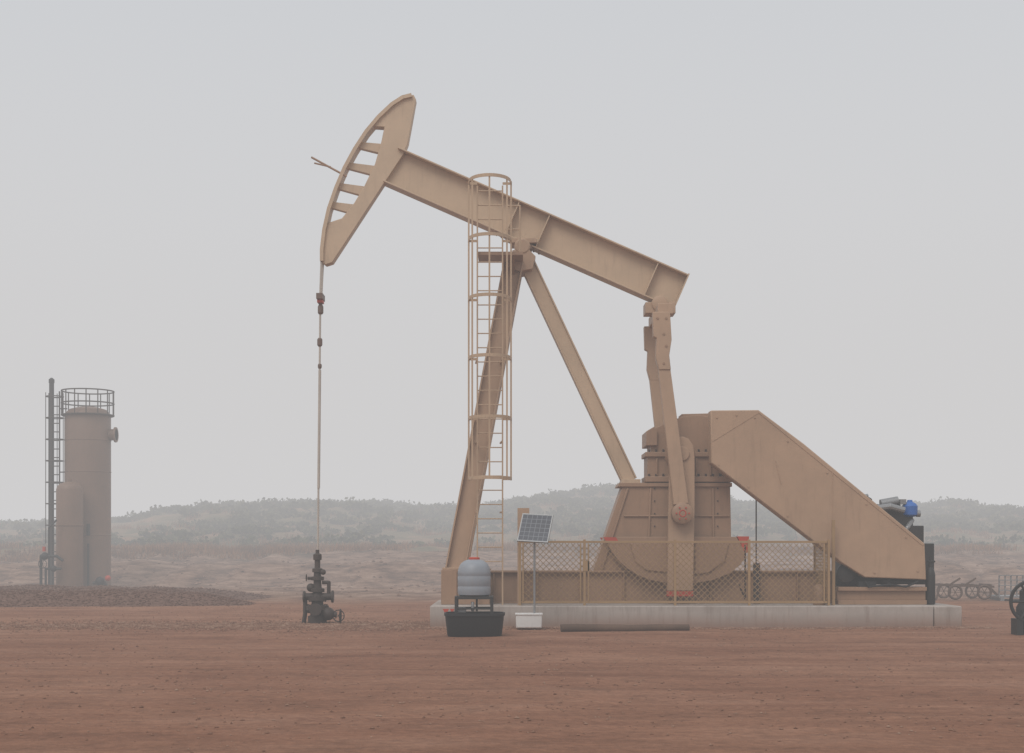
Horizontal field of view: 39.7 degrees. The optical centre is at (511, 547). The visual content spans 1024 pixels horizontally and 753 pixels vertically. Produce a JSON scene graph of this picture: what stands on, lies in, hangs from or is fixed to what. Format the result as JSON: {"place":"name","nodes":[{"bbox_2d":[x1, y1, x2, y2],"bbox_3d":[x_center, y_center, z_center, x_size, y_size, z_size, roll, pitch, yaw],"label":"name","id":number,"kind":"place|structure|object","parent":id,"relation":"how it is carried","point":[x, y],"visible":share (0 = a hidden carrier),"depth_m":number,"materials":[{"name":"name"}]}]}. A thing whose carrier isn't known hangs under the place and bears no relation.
{"place":"outdoors","nodes":[
{"label":"outdoors","id":0,"kind":"place"},
{"bbox_2d":[0,492,1023,752],"bbox_3d":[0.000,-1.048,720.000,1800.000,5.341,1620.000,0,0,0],"label":"ground","id":1,"kind":"structure","parent":0,"point":[460,662],"depth_m":17.83,"materials":[{"name":"soil"}]},
{"bbox_2d":[38,378,118,586],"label":"heater treater vessel","id":2,"kind":"object","parent":1,"relation":"on","point":[82,556],"visible":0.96,"depth_m":49.30,"materials":[{"name":"paint"}]},
{"bbox_2d":[0,584,271,606],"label":"gravel mound","id":3,"kind":"object","parent":1,"relation":"on","point":[109,598],"visible":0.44,"depth_m":39.48,"materials":[{"name":"gravel"}]},
{"bbox_2d":[302,550,344,623],"bbox_3d":[-4.025,0.854,29.905,0.893,1.607,0.649,0,0,32],"label":"wellhead","id":4,"kind":"object","parent":1,"relation":"on","point":[318,610],"visible":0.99,"depth_m":29.90,"materials":[{"name":"metal"}]},
{"bbox_2d":[444,611,504,636],"bbox_3d":[-0.676,1.390,25.700,1.098,0.420,0.940,0,0,0],"label":"rubber stock tub","id":5,"kind":"object","parent":1,"relation":"on","point":[477,624],"visible":0.97,"depth_m":25.31,"materials":[{"name":"black rubber"}]},
{"bbox_2d":[455,557,492,613],"bbox_3d":[-0.685,0.863,25.700,0.690,1.374,0.600,0,0,0],"label":"chemical tank","id":6,"kind":"object","parent":5,"relation":"on","point":[474,578],"visible":0.96,"depth_m":25.45,"materials":[{"name":"grey plastic"}]},
{"bbox_2d":[0,548,1022,752],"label":"scattered stones","id":7,"kind":"object","parent":1,"relation":"on","point":[225,625],"visible":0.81,"depth_m":27.94,"materials":[{"name":"stone"}]},
{"bbox_2d":[0,488,1022,562],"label":"dry grass","id":8,"kind":"structure","parent":1,"relation":"on","point":[248,551],"depth_m":59.49,"materials":[{"name":"plant"}]},
{"bbox_2d":[0,482,1023,547],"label":"sagebrush","id":9,"kind":"object","parent":1,"relation":"on","point":[244,513],"visible":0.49,"depth_m":75.47,"materials":[{"name":"green plant"}]},
{"bbox_2d":[515,513,552,627],"bbox_3d":[0.417,0.446,27.662,0.762,2.239,0.453,0,0,9],"label":"solar panel","id":10,"kind":"object","parent":1,"relation":"on","point":[534,529],"visible":1,"depth_m":27.59,"materials":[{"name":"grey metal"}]},
{"bbox_2d":[560,624,689,631],"bbox_3d":[2.160,1.538,27.077,2.472,0.166,0.170,0,0,-3],"label":"steel pipe","id":11,"kind":"object","parent":1,"relation":"on","point":[614,627],"visible":0.97,"depth_m":27.01,"materials":[{"name":"metal"}]},
{"bbox_2d":[430,600,961,627],"bbox_3d":[3.692,1.484,29.998,10.666,0.632,3.204,0,0,0],"label":"concrete pad","id":12,"kind":"object","parent":1,"relation":"on","point":[763,615],"visible":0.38,"depth_m":28.40,"materials":[{"name":"grey concrete"}]},
{"bbox_2d":[468,173,522,604],"bbox_3d":[-0.335,-3.135,28.988,1.122,8.605,1.648,0,0,0],"label":"caged ladder","id":13,"kind":"object","parent":12,"relation":"on","point":[512,257],"visible":1,"depth_m":28.78,"materials":[{"name":"metal"}]},
{"bbox_2d":[311,93,926,604],"bbox_3d":[2.097,-4.183,29.906,12.749,10.746,2.448,0,0,0],"label":"pumpjack","id":14,"kind":"object","parent":12,"relation":"on","point":[697,467],"visible":0.81,"depth_m":29.60,"materials":[{"name":"brown paint"}]},
{"bbox_2d":[835,494,933,587],"bbox_3d":[7.725,-0.148,29.590,2.124,1.943,1.420,0,0,0],"label":"engine","id":15,"kind":"object","parent":14,"relation":"on","point":[905,513],"visible":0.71,"depth_m":29.45,"materials":[{"name":"metal"}]},
{"bbox_2d":[517,508,834,605],"bbox_3d":[3.324,0.183,29.145,6.423,1.968,1.360,0,0,0],"label":"wire guard fence","id":16,"kind":"object","parent":12,"relation":"on","point":[587,568],"visible":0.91,"depth_m":28.49,"materials":[{"name":"paint"}]},
{"bbox_2d":[813,584,825,604],"bbox_3d":[6.240,0.958,28.800,0.260,0.420,0.260,0,0,0],"label":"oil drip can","id":17,"kind":"object","parent":12,"relation":"on","point":[817,592],"visible":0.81,"depth_m":28.70,"materials":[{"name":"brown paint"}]},
{"bbox_2d":[925,557,934,603],"bbox_3d":[8.585,0.678,29.100,0.200,0.980,0.197,0,0,0],"label":"gas cylinder","id":18,"kind":"object","parent":12,"relation":"on","point":[930,584],"visible":1,"depth_m":29.02,"materials":[{"name":"metal"}]},
{"bbox_2d":[935,577,997,600],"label":"pipe trailer","id":19,"kind":"object","parent":1,"relation":"on","point":[949,586],"visible":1,"depth_m":41.47,"materials":[{"name":"metal"}]},
{"bbox_2d":[987,575,1023,600],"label":"steel crate","id":20,"kind":"object","parent":1,"relation":"on","point":[998,597],"visible":0.77,"depth_m":41.50,"materials":[{"name":"white metal"}]},
{"bbox_2d":[1009,581,1023,634],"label":"valve handwheel stand","id":21,"kind":"object","parent":1,"relation":"on","point":[1017,624],"visible":0.97,"depth_m":25.79,"materials":[{"name":"metal"}]},
{"bbox_2d":[0,0,1023,521],"label":"sky","id":22,"kind":"structure","parent":0,"point":[837,186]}
]}

